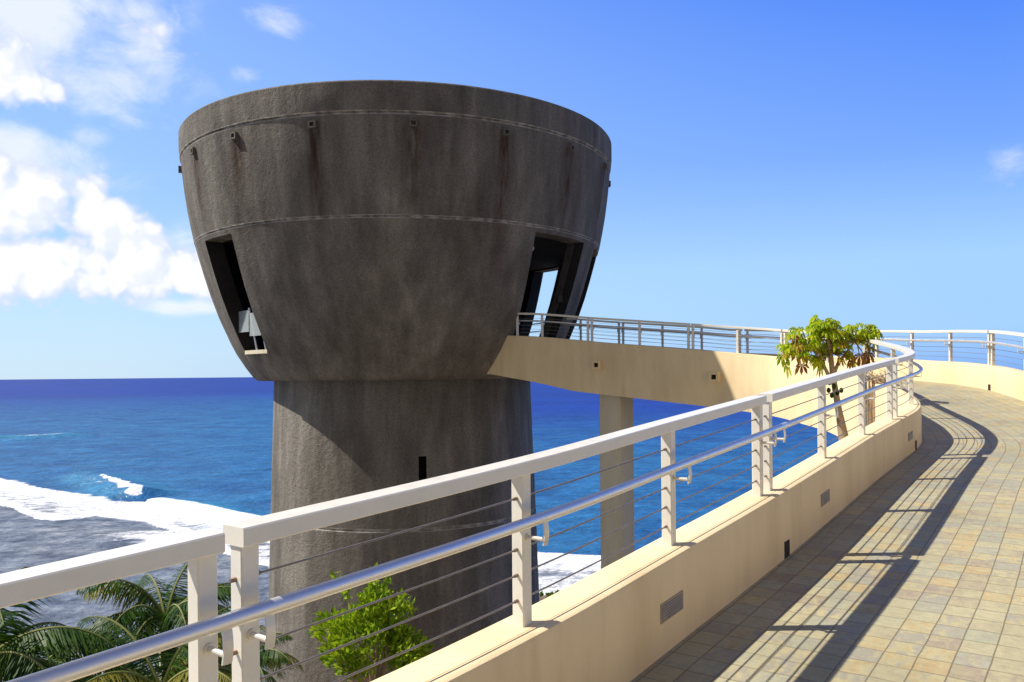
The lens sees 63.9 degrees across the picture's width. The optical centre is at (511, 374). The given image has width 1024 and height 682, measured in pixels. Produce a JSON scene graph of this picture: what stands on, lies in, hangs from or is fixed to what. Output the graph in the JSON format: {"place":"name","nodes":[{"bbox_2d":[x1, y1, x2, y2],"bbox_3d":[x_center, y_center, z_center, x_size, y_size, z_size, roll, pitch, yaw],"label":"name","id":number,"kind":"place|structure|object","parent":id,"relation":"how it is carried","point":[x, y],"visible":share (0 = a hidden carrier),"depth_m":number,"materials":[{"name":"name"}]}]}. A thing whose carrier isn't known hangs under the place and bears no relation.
{"place":"outdoors","nodes":[
{"label":"outdoors","id":0,"kind":"place"},
{"bbox_2d":[0,377,838,681],"bbox_3d":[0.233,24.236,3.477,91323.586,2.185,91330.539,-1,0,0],"label":"sea","id":1,"kind":"structure","parent":0,"point":[92,465],"depth_m":221.15,"materials":[{"name":"liquid"}]},
{"bbox_2d":[0,0,1023,379],"label":"sky","id":2,"kind":"structure","parent":0,"point":[776,164],"materials":[{"name":"blue"}]},
{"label":"ground","id":3,"kind":"structure","parent":0,"visible":0},
{"bbox_2d":[0,635,98,681],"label":"palm tree","id":4,"kind":"object","parent":3,"relation":"on","point":[51,657],"visible":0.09,"depth_m":12.98,"materials":[{"name":"green plant"}]},
{"bbox_2d":[0,567,137,681],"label":"palm tree","id":5,"kind":"object","parent":3,"relation":"on","point":[19,661],"visible":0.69,"depth_m":11.42,"materials":[{"name":"green plant"}]},
{"bbox_2d":[72,606,231,681],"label":"palm tree","id":6,"kind":"object","parent":3,"relation":"on","point":[177,670],"visible":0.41,"depth_m":12.08,"materials":[{"name":"green plant"}]},
{"bbox_2d":[76,560,231,680],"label":"palm tree","id":7,"kind":"object","parent":3,"relation":"on","point":[154,615],"visible":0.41,"depth_m":13.72,"materials":[{"name":"green plant"}]},
{"bbox_2d":[218,625,303,681],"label":"palm tree","id":8,"kind":"object","parent":3,"relation":"on","point":[267,657],"visible":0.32,"depth_m":15.86,"materials":[{"name":"green plant"}]},
{"bbox_2d":[306,561,433,681],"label":"leafy tree","id":9,"kind":"object","parent":3,"relation":"on","point":[362,622],"visible":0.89,"depth_m":11.90,"materials":[{"name":"green plant"}]},
{"bbox_2d":[178,80,611,681],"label":"observation tower","id":10,"kind":"structure","parent":3,"relation":"on","point":[378,258],"depth_m":21.19,"materials":[{"name":"concrete"}]},
{"bbox_2d":[539,589,558,597],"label":"shore bush","id":11,"kind":"object","parent":3,"relation":"on","point":[541,593],"visible":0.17,"depth_m":90.02,"materials":[{"name":"green plant"}]},
{"bbox_2d":[599,394,634,568],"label":"bridge pier","id":12,"kind":"structure","parent":3,"relation":"on","point":[615,413],"depth_m":20.89,"materials":[{"name":"paint"}]},
{"bbox_2d":[775,314,883,439],"bbox_3d":[5.077,4.886,13.015,1.676,11.680,0.914,-1,0,0],"label":"papaya tree","id":13,"kind":"object","parent":3,"relation":"on","point":[820,331],"visible":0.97,"depth_m":12.91,"materials":[{"name":"green plant"}]},
{"bbox_2d":[865,370,885,424],"bbox_3d":[5.494,5.191,12.188,0.500,10.572,0.445,-1,0,14],"label":"dry plant","id":14,"kind":"object","parent":3,"relation":"on","point":[871,402],"visible":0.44,"depth_m":12.10,"materials":[{"name":"plant"}]},
{"bbox_3d":[2.776,0.906,11.173,11.282,3.166,26.254,-1,0,0],"label":"footbridge deck","id":15,"kind":"object","parent":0,"visible":0},
{"bbox_2d":[371,336,921,681],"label":"parapet wall","id":16,"kind":"structure","parent":15,"relation":"on","point":[631,616],"depth_m":4.70,"materials":[{"name":"beige paint"}]},
{"bbox_2d":[0,529,224,681],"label":"cable railing","id":17,"kind":"object","parent":16,"relation":"on","point":[198,551],"visible":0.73,"depth_m":1.94,"materials":[{"name":"white metal"}]},
{"bbox_2d":[7,320,922,681],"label":"handrail","id":18,"kind":"object","parent":16,"relation":"attached to","point":[227,622],"visible":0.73,"depth_m":2.27,"materials":[{"name":"metal"}]},
{"bbox_2d":[223,396,766,681],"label":"cable railing","id":19,"kind":"object","parent":16,"relation":"on","point":[244,539],"visible":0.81,"depth_m":2.84,"materials":[{"name":"white metal"}]},
{"bbox_2d":[516,313,589,340],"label":"cable railing","id":20,"kind":"object","parent":16,"relation":"on","point":[542,326],"visible":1,"depth_m":21.34,"materials":[{"name":"grey metal"}]},
{"bbox_2d":[590,317,689,348],"bbox_3d":[3.110,-1.022,20.154,2.601,0.873,0.113,-1,0,30],"label":"cable railing","id":21,"kind":"object","parent":16,"relation":"on","point":[659,322],"visible":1,"depth_m":20.12,"materials":[{"name":"white metal"}]},
{"bbox_2d":[691,323,783,356],"bbox_3d":[5.155,-0.786,18.769,2.301,0.849,0.292,-1,0,43],"label":"cable railing","id":22,"kind":"object","parent":16,"relation":"on","point":[737,336],"visible":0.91,"depth_m":18.85,"materials":[{"name":"white metal"}]},
{"bbox_2d":[782,329,863,365],"bbox_3d":[6.001,-0.491,15.664,0.389,0.970,4.469,-1,0,2],"label":"cable railing","id":23,"kind":"object","parent":16,"relation":"on","point":[785,331],"visible":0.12,"depth_m":17.16,"materials":[{"name":"white metal"}]},
{"bbox_2d":[757,359,894,490],"bbox_3d":[2.741,0.293,6.823,0.110,0.866,4.030,-1,0,35],"label":"cable railing","id":24,"kind":"object","parent":16,"relation":"on","point":[820,383],"visible":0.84,"depth_m":6.27,"materials":[{"name":"white metal"}]},
{"bbox_2d":[864,338,914,416],"bbox_3d":[5.025,-0.082,10.950,0.402,1.041,5.149,-1,0,20],"label":"cable railing","id":25,"kind":"object","parent":16,"relation":"on","point":[909,355],"visible":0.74,"depth_m":9.65,"materials":[{"name":"white metal"}]},
{"bbox_2d":[573,339,1023,400],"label":"parapet wall","id":26,"kind":"structure","parent":15,"relation":"on","point":[1007,381],"depth_m":15.06,"materials":[{"name":"beige paint"}]},
{"bbox_2d":[562,318,620,342],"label":"cable railing","id":27,"kind":"object","parent":26,"relation":"on","point":[618,322],"visible":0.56,"depth_m":23.22,"materials":[{"name":"white metal"}]},
{"bbox_2d":[621,322,742,352],"bbox_3d":[4.504,-1.008,22.061,3.350,0.939,0.115,-1,0,30],"label":"cable railing","id":28,"kind":"object","parent":26,"relation":"on","point":[662,336],"visible":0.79,"depth_m":22.01,"materials":[{"name":"white metal"}]},
{"bbox_2d":[563,324,1023,352],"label":"handrail","id":29,"kind":"object","parent":26,"relation":"attached to","point":[979,341],"visible":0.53,"depth_m":17.03,"materials":[{"name":"metal"}]},
{"bbox_2d":[744,329,869,356],"bbox_3d":[7.182,-0.771,20.010,0.368,0.798,3.350,-1,0,-40],"label":"cable railing","id":30,"kind":"object","parent":26,"relation":"on","point":[747,343],"visible":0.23,"depth_m":21.07,"materials":[{"name":"white metal"}]},
{"bbox_2d":[875,330,990,364],"bbox_3d":[8.380,-0.574,16.474,0.322,0.833,4.263,-1,0,-3],"label":"cable railing","id":31,"kind":"object","parent":26,"relation":"on","point":[949,332],"visible":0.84,"depth_m":15.93,"materials":[{"name":"white metal"}]},
{"bbox_2d":[989,330,1023,365],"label":"cable railing","id":32,"kind":"object","parent":26,"relation":"on","point":[993,338],"visible":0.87,"depth_m":14.06,"materials":[{"name":"white metal"}]},
{"bbox_2d":[630,376,1023,681],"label":"walkway","id":33,"kind":"structure","parent":15,"relation":"on","point":[910,568],"depth_m":4.54,"materials":[{"name":"beige tile"}]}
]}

